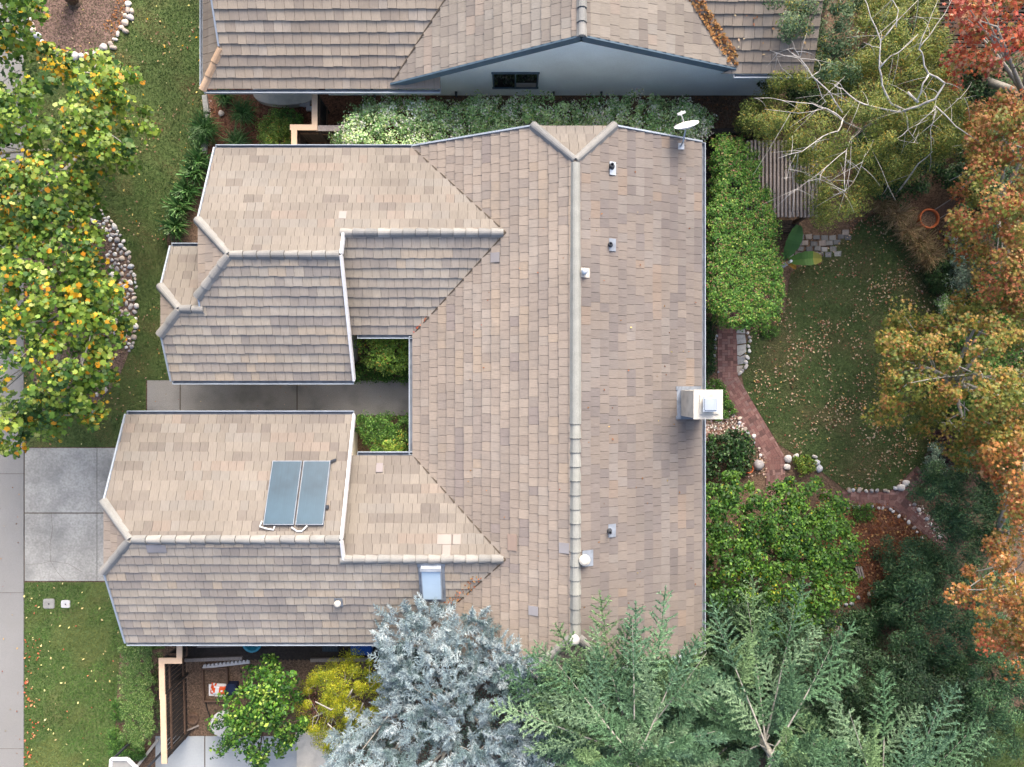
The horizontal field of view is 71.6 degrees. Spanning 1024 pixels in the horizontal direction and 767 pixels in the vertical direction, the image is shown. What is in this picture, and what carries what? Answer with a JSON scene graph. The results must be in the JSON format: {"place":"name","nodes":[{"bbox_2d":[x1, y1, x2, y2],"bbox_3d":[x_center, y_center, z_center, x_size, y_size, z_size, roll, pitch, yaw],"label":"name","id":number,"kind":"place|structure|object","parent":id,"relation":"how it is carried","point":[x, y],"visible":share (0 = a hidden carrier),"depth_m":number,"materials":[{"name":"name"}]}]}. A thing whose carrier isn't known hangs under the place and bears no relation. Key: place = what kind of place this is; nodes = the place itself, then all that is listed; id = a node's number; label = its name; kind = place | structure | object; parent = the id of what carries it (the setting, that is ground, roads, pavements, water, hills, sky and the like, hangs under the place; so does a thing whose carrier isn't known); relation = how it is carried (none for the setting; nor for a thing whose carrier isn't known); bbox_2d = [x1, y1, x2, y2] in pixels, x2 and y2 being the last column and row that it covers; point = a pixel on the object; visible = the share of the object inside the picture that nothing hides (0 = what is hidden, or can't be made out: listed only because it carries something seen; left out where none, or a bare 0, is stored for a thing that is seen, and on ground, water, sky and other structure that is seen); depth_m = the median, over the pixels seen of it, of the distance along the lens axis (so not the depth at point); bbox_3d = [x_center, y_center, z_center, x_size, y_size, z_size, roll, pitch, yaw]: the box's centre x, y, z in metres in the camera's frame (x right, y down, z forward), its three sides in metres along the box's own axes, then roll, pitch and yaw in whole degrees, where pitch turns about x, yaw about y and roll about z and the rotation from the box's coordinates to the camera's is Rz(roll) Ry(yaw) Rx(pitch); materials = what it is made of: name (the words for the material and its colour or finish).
{"place":"outdoors","nodes":[
{"label":"outdoors","id":0,"kind":"place"},
{"bbox_2d":[0,3,23,766],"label":"sidewalk","id":1,"kind":"structure","parent":0,"point":[12,625],"depth_m":25.95,"materials":[{"name":"grey concrete"}]},
{"bbox_2d":[25,448,114,580],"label":"driveway","id":2,"kind":"structure","parent":0,"point":[64,495],"depth_m":25.96,"materials":[{"name":"concrete"}]},
{"bbox_2d":[23,582,163,766],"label":"lawn","id":3,"kind":"structure","parent":0,"point":[79,663],"depth_m":25.99,"materials":[{"name":"green plant"}]},
{"bbox_2d":[105,725,146,761],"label":"shrub","id":4,"kind":"object","parent":3,"relation":"on","point":[117,743],"visible":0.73,"depth_m":25.64,"materials":[{"name":"green plant"}]},
{"bbox_2d":[19,0,205,447],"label":"lawn","id":5,"kind":"structure","parent":0,"point":[145,269],"depth_m":25.99,"materials":[{"name":"green plant"}]},
{"bbox_2d":[0,0,81,64],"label":"broadleaf tree","id":6,"kind":"object","parent":5,"relation":"on","point":[14,23],"visible":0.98,"depth_m":20.33,"materials":[{"name":"green plant"}]},
{"bbox_2d":[0,185,136,459],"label":"broadleaf tree","id":7,"kind":"object","parent":5,"relation":"on","point":[83,304],"visible":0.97,"depth_m":20.84,"materials":[{"name":"green plant"}]},
{"bbox_2d":[32,0,126,53],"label":"mulch bed","id":8,"kind":"object","parent":5,"relation":"on","point":[91,26],"visible":0.6,"depth_m":25.97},
{"bbox_2d":[24,207,134,403],"bbox_3d":[-15.998,-2.800,25.974,4.395,0.003,7.496,0,90,0],"label":"mulch bed","id":9,"kind":"object","parent":5,"relation":"on","point":[120,359],"visible":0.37,"depth_m":25.97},
{"bbox_2d":[0,38,160,253],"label":"broadleaf tree","id":10,"kind":"object","parent":5,"relation":"on","point":[102,146],"visible":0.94,"depth_m":20.91,"materials":[{"name":"green plant"}]},
{"bbox_2d":[21,12,201,444],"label":"fallen leaves","id":11,"kind":"object","parent":5,"relation":"on","point":[117,164],"visible":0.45,"depth_m":25.94,"materials":[{"name":"plant"}]},
{"bbox_2d":[155,736,296,766],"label":"patio","id":12,"kind":"structure","parent":0,"point":[191,751],"depth_m":25.97,"materials":[{"name":"grey concrete"}]},
{"bbox_2d":[147,380,408,414],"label":"path","id":13,"kind":"structure","parent":0,"point":[166,395],"depth_m":25.96,"materials":[{"name":"grey concrete"}]},
{"bbox_2d":[24,0,1023,766],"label":"ground","id":14,"kind":"structure","parent":0,"point":[936,196],"depth_m":26.00,"materials":[{"name":"soil"}]},
{"bbox_2d":[109,741,160,766],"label":"awning","id":15,"kind":"object","parent":14,"relation":"on","point":[115,761],"visible":0.82,"depth_m":24.52,"materials":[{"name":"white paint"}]},
{"bbox_2d":[114,644,165,750],"bbox_3d":[-13.137,10.918,25.312,1.483,1.479,3.876,0,90,0],"label":"hedge","id":16,"kind":"object","parent":14,"relation":"on","point":[132,655],"visible":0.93,"depth_m":24.69,"materials":[{"name":"green plant"}]},
{"bbox_2d":[154,210,190,242],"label":"strap leaf plant","id":17,"kind":"object","parent":14,"relation":"on","point":[172,227],"visible":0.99,"depth_m":25.47,"materials":[{"name":"green plant"}]},
{"bbox_2d":[159,646,195,763],"bbox_3d":[-11.636,10.824,25.086,0.797,1.828,4.247,0,90,0],"label":"fence","id":18,"kind":"object","parent":14,"relation":"on","point":[175,657],"visible":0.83,"depth_m":24.61,"materials":[{"name":"beige wood"}]},
{"bbox_2d":[159,191,196,224],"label":"strap leaf plant","id":19,"kind":"object","parent":14,"relation":"on","point":[178,205],"visible":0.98,"depth_m":25.46,"materials":[{"name":"green plant"}]},
{"bbox_2d":[167,176,202,205],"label":"strap leaf plant","id":20,"kind":"object","parent":14,"relation":"on","point":[183,189],"visible":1,"depth_m":25.45,"materials":[{"name":"green plant"}]},
{"bbox_2d":[175,156,208,189],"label":"strap leaf plant","id":21,"kind":"object","parent":14,"relation":"on","point":[198,177],"visible":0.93,"depth_m":25.46,"materials":[{"name":"green plant"}]},
{"bbox_2d":[181,140,211,175],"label":"strap leaf plant","id":22,"kind":"object","parent":14,"relation":"on","point":[196,154],"visible":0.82,"depth_m":25.48,"materials":[{"name":"green plant"}]},
{"bbox_2d":[186,646,444,660],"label":"deck","id":23,"kind":"structure","parent":14,"relation":"on","point":[295,652],"depth_m":25.84,"materials":[{"name":"brown wood"}]},
{"bbox_2d":[184,656,242,661],"bbox_3d":[-10.841,10.010,25.800,2.085,0.100,0.120,-2,90,0],"label":"timber","id":24,"kind":"object","parent":23,"relation":"on","point":[225,658],"visible":1,"depth_m":25.75,"materials":[{"name":"grey wood"}]},
{"bbox_2d":[296,730,340,766],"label":"slab","id":25,"kind":"object","parent":14,"relation":"on","point":[308,755],"visible":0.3,"depth_m":25.72,"materials":[{"name":"white concrete"}]},
{"bbox_2d":[205,89,436,152],"bbox_3d":[-7.075,-9.988,25.995,8.650,0.003,3.125,0,90,0],"label":"mulch bed","id":26,"kind":"object","parent":14,"relation":"on","point":[336,105],"visible":0.14,"depth_m":25.99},
{"bbox_2d":[184,104,223,145],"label":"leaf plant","id":27,"kind":"object","parent":26,"relation":"on","point":[206,125],"visible":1,"depth_m":25.53,"materials":[{"name":"green plant"}]},
{"bbox_2d":[217,121,255,143],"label":"grass clump","id":28,"kind":"object","parent":26,"relation":"on","point":[233,139],"visible":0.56,"depth_m":25.71,"materials":[{"name":"green plant"}]},
{"bbox_2d":[226,96,261,128],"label":"grass clump","id":29,"kind":"object","parent":26,"relation":"on","point":[243,111],"visible":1,"depth_m":25.58,"materials":[{"name":"green plant"}]},
{"bbox_2d":[255,105,294,143],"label":"shrub","id":30,"kind":"object","parent":26,"relation":"on","point":[270,135],"visible":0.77,"depth_m":25.10,"materials":[{"name":"green plant"}]},
{"bbox_2d":[253,89,311,107],"bbox_3d":[-8.236,-10.868,25.850,2.300,0.300,1.549,0,90,0],"label":"landing","id":31,"kind":"object","parent":26,"relation":"on","point":[287,100],"visible":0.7,"depth_m":25.70,"materials":[{"name":"white paint"}]},
{"bbox_2d":[273,106,303,124],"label":"shrub","id":32,"kind":"object","parent":26,"relation":"on","point":[297,119],"visible":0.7,"depth_m":25.38,"materials":[{"name":"green plant"}]},
{"bbox_2d":[290,89,329,143],"bbox_3d":[-7.097,-9.028,25.087,0.935,1.827,2.145,0,90,0],"label":"fence","id":33,"kind":"object","parent":26,"relation":"on","point":[306,134],"visible":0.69,"depth_m":24.61,"materials":[{"name":"beige wood"}]},
{"bbox_2d":[179,658,477,735],"bbox_3d":[-6.725,11.450,25.995,10.950,0.003,2.900,0,90,0],"label":"soil bed","id":34,"kind":"object","parent":14,"relation":"on","point":[197,704],"visible":0.07,"depth_m":25.99,"materials":[{"name":"brown soil"}]},
{"bbox_2d":[201,666,228,701],"bbox_3d":[-10.821,10.970,25.900,0.971,0.140,1.270,0,90,0],"label":"raised bed","id":35,"kind":"object","parent":34,"relation":"on","point":[204,699],"visible":0.79,"depth_m":25.84,"materials":[{"name":"brown wood"}]},
{"bbox_2d":[204,652,309,766],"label":"citrus tree","id":36,"kind":"object","parent":34,"relation":"on","point":[257,707],"visible":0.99,"depth_m":23.67,"materials":[{"name":"green plant"}]},
{"bbox_2d":[290,646,387,756],"bbox_3d":[-5.911,10.887,24.710,2.958,2.680,4.108,43,90,0],"label":"shrub","id":37,"kind":"object","parent":34,"relation":"on","point":[330,674],"visible":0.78,"depth_m":24.14,"materials":[{"name":"yellow plant"}]},
{"bbox_2d":[354,339,408,377],"bbox_3d":[-4.476,-1.061,24.995,2.230,2.121,1.766,0,90,0],"label":"shrub","id":38,"kind":"object","parent":14,"relation":"on","point":[387,349],"visible":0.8,"depth_m":24.52,"materials":[{"name":"green plant"}]},
{"bbox_2d":[354,361,408,385],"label":"ground cover","id":39,"kind":"object","parent":14,"relation":"on","point":[404,378],"visible":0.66,"depth_m":25.73,"materials":[{"name":"green plant"}]},
{"bbox_2d":[355,409,408,450],"bbox_3d":[-4.463,1.865,25.298,2.402,1.510,1.905,0,90,0],"label":"shrub","id":40,"kind":"object","parent":14,"relation":"on","point":[371,426],"visible":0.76,"depth_m":24.83,"materials":[{"name":"green plant"}]},
{"bbox_2d":[370,423,408,450],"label":"shrub","id":41,"kind":"object","parent":14,"relation":"on","point":[392,447],"visible":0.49,"depth_m":24.63,"materials":[{"name":"green plant"}]},
{"bbox_2d":[99,121,722,672],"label":"house","id":42,"kind":"structure","parent":14,"relation":"on","point":[303,263],"depth_m":22.23,"materials":[{"name":"tile"}]},
{"bbox_2d":[259,461,302,530],"bbox_3d":[-7.212,3.480,22.174,1.057,0.991,2.053,0,90,0],"label":"solar panel","id":43,"kind":"object","parent":42,"relation":"attached to","point":[282,495],"visible":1,"depth_m":22.13,"materials":[{"name":"blue glass"}]},
{"bbox_2d":[291,459,335,531],"bbox_3d":[-6.175,3.462,22.207,1.047,1.058,2.216,4,90,0],"label":"solar panel","id":44,"kind":"object","parent":42,"relation":"attached to","point":[312,507],"visible":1,"depth_m":22.13,"materials":[{"name":"blue glass"}]},
{"bbox_2d":[674,111,698,149],"bbox_3d":[5.303,-7.931,22.161,0.723,0.962,0.893,25,90,0],"label":"satellite dish","id":45,"kind":"object","parent":42,"relation":"attached to","point":[683,125],"visible":1,"depth_m":22.16,"materials":[{"name":"metal"}]},
{"bbox_2d":[319,592,593,766],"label":"silver cedar","id":46,"kind":"object","parent":14,"relation":"on","point":[407,673],"visible":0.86,"depth_m":21.59,"materials":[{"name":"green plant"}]},
{"bbox_2d":[199,0,823,97],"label":"house","id":47,"kind":"structure","parent":14,"relation":"on","point":[374,48],"depth_m":22.66,"materials":[{"name":"tile"}]},
{"bbox_2d":[491,72,539,88],"bbox_3d":[0.120,-10.530,24.675,1.640,1.270,0.070,0,90,0],"label":"window","id":48,"kind":"structure","parent":47,"relation":"in","point":[501,80],"depth_m":24.66,"materials":[{"name":"glass"}]},
{"bbox_2d":[689,0,738,65],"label":"fallen leaves","id":49,"kind":"object","parent":47,"relation":"on","point":[717,24],"visible":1,"depth_m":21.83,"materials":[{"name":"orange plant"}]},
{"bbox_2d":[327,88,718,143],"bbox_3d":[0.363,-9.001,24.874,13.930,2.369,2.855,0,90,0],"label":"hedge","id":50,"kind":"object","parent":14,"relation":"on","point":[479,124],"visible":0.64,"depth_m":24.10,"materials":[{"name":"green plant"}]},
{"bbox_2d":[488,583,736,766],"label":"cedar tree","id":51,"kind":"object","parent":14,"relation":"on","point":[643,690],"visible":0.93,"depth_m":20.17,"materials":[{"name":"green plant"}]},
{"bbox_2d":[706,315,718,379],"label":"ground cover","id":52,"kind":"object","parent":14,"relation":"on","point":[712,341],"visible":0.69,"depth_m":25.79,"materials":[{"name":"green plant"}]},
{"bbox_2d":[706,378,737,420],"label":"ground cover","id":53,"kind":"object","parent":14,"relation":"on","point":[728,404],"visible":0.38,"depth_m":25.82,"materials":[{"name":"green plant"}]},
{"bbox_2d":[706,411,744,441],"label":"pebbles","id":54,"kind":"object","parent":14,"relation":"on","point":[716,423],"visible":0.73,"depth_m":25.96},
{"bbox_2d":[706,141,756,203],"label":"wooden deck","id":55,"kind":"structure","parent":14,"relation":"on","point":[709,150],"depth_m":25.82,"materials":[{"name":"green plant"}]},
{"bbox_2d":[706,426,758,480],"bbox_3d":[7.821,2.551,25.519,2.124,1.076,2.000,0,90,0],"label":"shrub","id":56,"kind":"object","parent":14,"relation":"on","point":[729,452],"visible":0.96,"depth_m":25.41,"materials":[{"name":"green plant"}]},
{"bbox_2d":[703,127,785,142],"bbox_3d":[8.163,-8.811,25.337,2.712,1.325,0.190,-2,90,0],"label":"fence","id":57,"kind":"object","parent":14,"relation":"on","point":[724,130],"visible":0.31,"depth_m":25.00,"materials":[{"name":"brown wood"}]},
{"bbox_2d":[706,132,786,334],"bbox_3d":[7.741,-5.028,24.541,2.997,3.026,6.822,0,90,0],"label":"ivy mound","id":58,"kind":"object","parent":14,"relation":"on","point":[718,202],"visible":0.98,"depth_m":23.23,"materials":[{"name":"green plant"}]},
{"bbox_2d":[706,140,823,226],"bbox_3d":[8.632,-6.805,24.777,3.542,2.445,2.574,0,90,0],"label":"pergola","id":59,"kind":"object","parent":14,"relation":"on","point":[776,162],"visible":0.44,"depth_m":23.55,"materials":[{"name":"grey wood"}]},
{"bbox_2d":[673,574,884,766],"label":"cedar tree","id":60,"kind":"object","parent":14,"relation":"on","point":[746,729],"visible":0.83,"depth_m":21.84,"materials":[{"name":"green plant"}]},
{"bbox_2d":[706,470,868,646],"bbox_3d":[9.037,6.100,24.397,6.168,3.305,6.349,0,90,0],"label":"tree","id":61,"kind":"object","parent":14,"relation":"on","point":[790,538],"visible":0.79,"depth_m":23.24,"materials":[{"name":"green plant"}]},
{"bbox_2d":[780,225,821,269],"bbox_3d":[10.133,-4.639,25.347,1.075,1.318,1.620,-44,90,0],"label":"banana plant","id":62,"kind":"object","parent":14,"relation":"on","point":[794,240],"visible":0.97,"depth_m":25.02,"materials":[{"name":"green plant"}]},
{"bbox_2d":[792,454,816,476],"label":"shrub","id":63,"kind":"object","parent":14,"relation":"on","point":[799,462],"visible":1,"depth_m":25.74,"materials":[{"name":"green plant"}]},
{"bbox_2d":[756,29,868,122],"bbox_3d":[10.598,-10.557,24.908,3.739,2.284,3.194,-27,90,0],"label":"evergreen tree","id":64,"kind":"object","parent":14,"relation":"on","point":[812,94],"visible":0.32,"depth_m":24.52,"materials":[{"name":"green plant"}]},
{"bbox_2d":[760,0,869,95],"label":"evergreen tree","id":65,"kind":"object","parent":14,"relation":"on","point":[838,46],"visible":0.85,"depth_m":21.57,"materials":[{"name":"green plant"}]},
{"bbox_2d":[732,0,991,231],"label":"birch tree","id":66,"kind":"object","parent":14,"relation":"on","point":[915,123],"visible":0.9,"depth_m":21.94,"materials":[{"name":"green plant"}]},
{"bbox_2d":[816,502,944,603],"bbox_3d":[13.688,6.263,25.994,5.125,0.003,3.875,0,90,0],"label":"mulch bed","id":67,"kind":"object","parent":14,"relation":"on","point":[875,537],"visible":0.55,"depth_m":25.99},
{"bbox_2d":[849,501,877,524],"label":"ground cover","id":68,"kind":"object","parent":67,"relation":"on","point":[862,510],"visible":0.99,"depth_m":25.84,"materials":[{"name":"green plant"}]},
{"bbox_2d":[817,502,946,605],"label":"fallen leaves","id":69,"kind":"object","parent":67,"relation":"on","point":[869,580],"visible":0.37,"depth_m":25.97,"materials":[{"name":"plant"}]},
{"bbox_2d":[841,534,955,643],"bbox_3d":[13.972,7.589,25.197,3.448,1.706,4.482,21,90,0],"label":"evergreen tree","id":70,"kind":"object","parent":67,"relation":"on","point":[879,590],"visible":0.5,"depth_m":25.11,"materials":[{"name":"green plant"}]},
{"bbox_2d":[785,631,996,766],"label":"cedar tree","id":71,"kind":"object","parent":14,"relation":"on","point":[920,751],"visible":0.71,"depth_m":22.54,"materials":[{"name":"green plant"}]},
{"bbox_2d":[875,195,918,232],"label":"ornamental grass","id":72,"kind":"object","parent":14,"relation":"on","point":[891,217],"depth_m":25.43,"materials":[{"name":"brown plant"}]},
{"bbox_2d":[883,210,928,250],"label":"ornamental grass","id":73,"kind":"object","parent":14,"relation":"on","point":[910,228],"depth_m":25.43,"materials":[{"name":"brown plant"}]},
{"bbox_2d":[848,657,964,732],"bbox_3d":[14.215,11.104,25.113,5.146,1.874,3.006,0,90,0],"label":"evergreen tree","id":74,"kind":"object","parent":14,"relation":"on","point":[877,667],"visible":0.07,"depth_m":24.86,"materials":[{"name":"green plant"}]},
{"bbox_2d":[898,223,941,260],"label":"ornamental grass","id":75,"kind":"object","parent":14,"relation":"on","point":[914,241],"depth_m":25.41,"materials":[{"name":"brown plant"}]},
{"bbox_2d":[850,115,992,206],"bbox_3d":[14.624,-8.112,24.887,5.217,2.325,3.592,0,90,0],"label":"evergreen tree","id":76,"kind":"object","parent":14,"relation":"on","point":[947,176],"visible":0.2,"depth_m":24.78,"materials":[{"name":"green plant"}]},
{"bbox_2d":[916,208,939,228],"bbox_3d":[15.006,-5.934,25.750,0.720,0.500,0.720,0,90,0],"label":"plant pot","id":77,"kind":"object","parent":14,"relation":"on","point":[932,220],"visible":0.84,"depth_m":25.60,"materials":[{"name":"ceramic"}]},
{"bbox_2d":[907,233,951,276],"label":"ornamental grass","id":78,"kind":"object","parent":14,"relation":"on","point":[930,258],"depth_m":25.43,"materials":[{"name":"brown plant"}]},
{"bbox_2d":[871,534,1011,679],"bbox_3d":[15.296,7.847,24.534,5.275,3.032,5.029,0,90,0],"label":"evergreen tree","id":79,"kind":"object","parent":14,"relation":"on","point":[938,613],"visible":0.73,"depth_m":23.89,"materials":[{"name":"green plant"}]},
{"bbox_2d":[860,0,1023,133],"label":"evergreen tree","id":80,"kind":"object","parent":14,"relation":"on","point":[980,90],"visible":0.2,"depth_m":24.77,"materials":[{"name":"green plant"}]},
{"bbox_2d":[861,279,1023,481],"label":"maple tree","id":81,"kind":"object","parent":14,"relation":"on","point":[993,408],"visible":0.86,"depth_m":21.12,"materials":[{"name":"yellow plant"}]},
{"bbox_2d":[933,286,965,319],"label":"shrub","id":82,"kind":"object","parent":14,"relation":"on","point":[941,306],"visible":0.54,"depth_m":25.60,"materials":[{"name":"green plant"}]},
{"bbox_2d":[935,192,965,217],"bbox_3d":[15.682,-6.360,25.421,1.052,0.495,0.385,-35,90,0],"label":"plank trough","id":83,"kind":"object","parent":14,"relation":"on","point":[942,209],"visible":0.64,"depth_m":25.45,"materials":[{"name":"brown wood"}]},
{"bbox_2d":[904,0,1023,74],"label":"tree","id":84,"kind":"object","parent":14,"relation":"on","point":[941,8],"visible":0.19,"depth_m":23.61,"materials":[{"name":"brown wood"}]},
{"bbox_2d":[942,241,986,296],"bbox_3d":[16.103,-4.123,25.368,1.732,1.380,2.067,0,90,0],"label":"shrub","id":85,"kind":"object","parent":14,"relation":"on","point":[966,275],"visible":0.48,"depth_m":25.18,"materials":[{"name":"green plant"}]},
{"bbox_2d":[906,447,1023,568],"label":"evergreen tree","id":86,"kind":"object","parent":14,"relation":"on","point":[957,516],"visible":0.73,"depth_m":23.25,"materials":[{"name":"green plant"}]},
{"bbox_2d":[936,637,1023,761],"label":"evergreen tree","id":87,"kind":"object","parent":14,"relation":"on","point":[997,691],"visible":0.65,"depth_m":23.46,"materials":[{"name":"green plant"}]},
{"bbox_2d":[937,80,1023,329],"bbox_3d":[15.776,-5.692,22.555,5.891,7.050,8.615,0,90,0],"label":"maple tree","id":88,"kind":"object","parent":14,"relation":"on","point":[1009,212],"visible":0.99,"depth_m":20.53,"materials":[{"name":"orange plant"}]},
{"bbox_2d":[938,0,1023,115],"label":"maple tree","id":89,"kind":"object","parent":14,"relation":"on","point":[977,23],"visible":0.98,"depth_m":20.51,"materials":[{"name":"red plant"}]},
{"bbox_2d":[942,290,1023,474],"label":"maple tree","id":90,"kind":"object","parent":14,"relation":"on","point":[1003,363],"visible":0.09,"depth_m":24.78,"materials":[{"name":"orange plant"}]},
{"bbox_2d":[943,408,1023,679],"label":"maple tree","id":91,"kind":"object","parent":14,"relation":"on","point":[1013,604],"visible":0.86,"depth_m":20.59,"materials":[{"name":"orange plant"}]},
{"bbox_2d":[717,300,786,504],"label":"brick path","id":92,"kind":"structure","parent":0,"point":[753,421],"depth_m":25.97,"materials":[{"name":"red brick"}]},
{"bbox_2d":[740,214,950,490],"bbox_3d":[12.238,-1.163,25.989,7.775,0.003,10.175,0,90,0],"label":"lawn","id":93,"kind":"structure","parent":0,"point":[825,301],"depth_m":25.99,"materials":[{"name":"green plant"}]},
{"bbox_2d":[744,215,948,489],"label":"fallen leaves","id":94,"kind":"object","parent":93,"relation":"on","point":[758,381],"visible":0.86,"depth_m":25.94,"materials":[{"name":"brown plant"}]},
{"bbox_2d":[923,439,953,475],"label":"shrub","id":95,"kind":"object","parent":93,"relation":"on","point":[936,454],"visible":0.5,"depth_m":25.40,"materials":[{"name":"green plant"}]},
{"bbox_2d":[919,251,959,294],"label":"shrub","id":96,"kind":"object","parent":93,"relation":"on","point":[933,279],"visible":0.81,"depth_m":25.49,"materials":[{"name":"green plant"}]},
{"bbox_2d":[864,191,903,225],"bbox_3d":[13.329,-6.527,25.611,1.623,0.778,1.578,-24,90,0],"label":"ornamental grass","id":97,"kind":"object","parent":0,"point":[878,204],"depth_m":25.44,"materials":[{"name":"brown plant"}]},
{"bbox_2d":[823,491,956,550],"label":"brick path","id":98,"kind":"structure","parent":0,"point":[890,498],"depth_m":25.97,"materials":[{"name":"red brick"}]},
{"bbox_2d":[890,466,924,502],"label":"brick path","id":99,"kind":"structure","parent":0,"point":[905,492],"depth_m":25.97,"materials":[{"name":"brown brick"}]},
{"bbox_2d":[885,711,1023,766],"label":"lawn","id":100,"kind":"structure","parent":0,"point":[998,760],"depth_m":25.99,"materials":[{"name":"green plant"}]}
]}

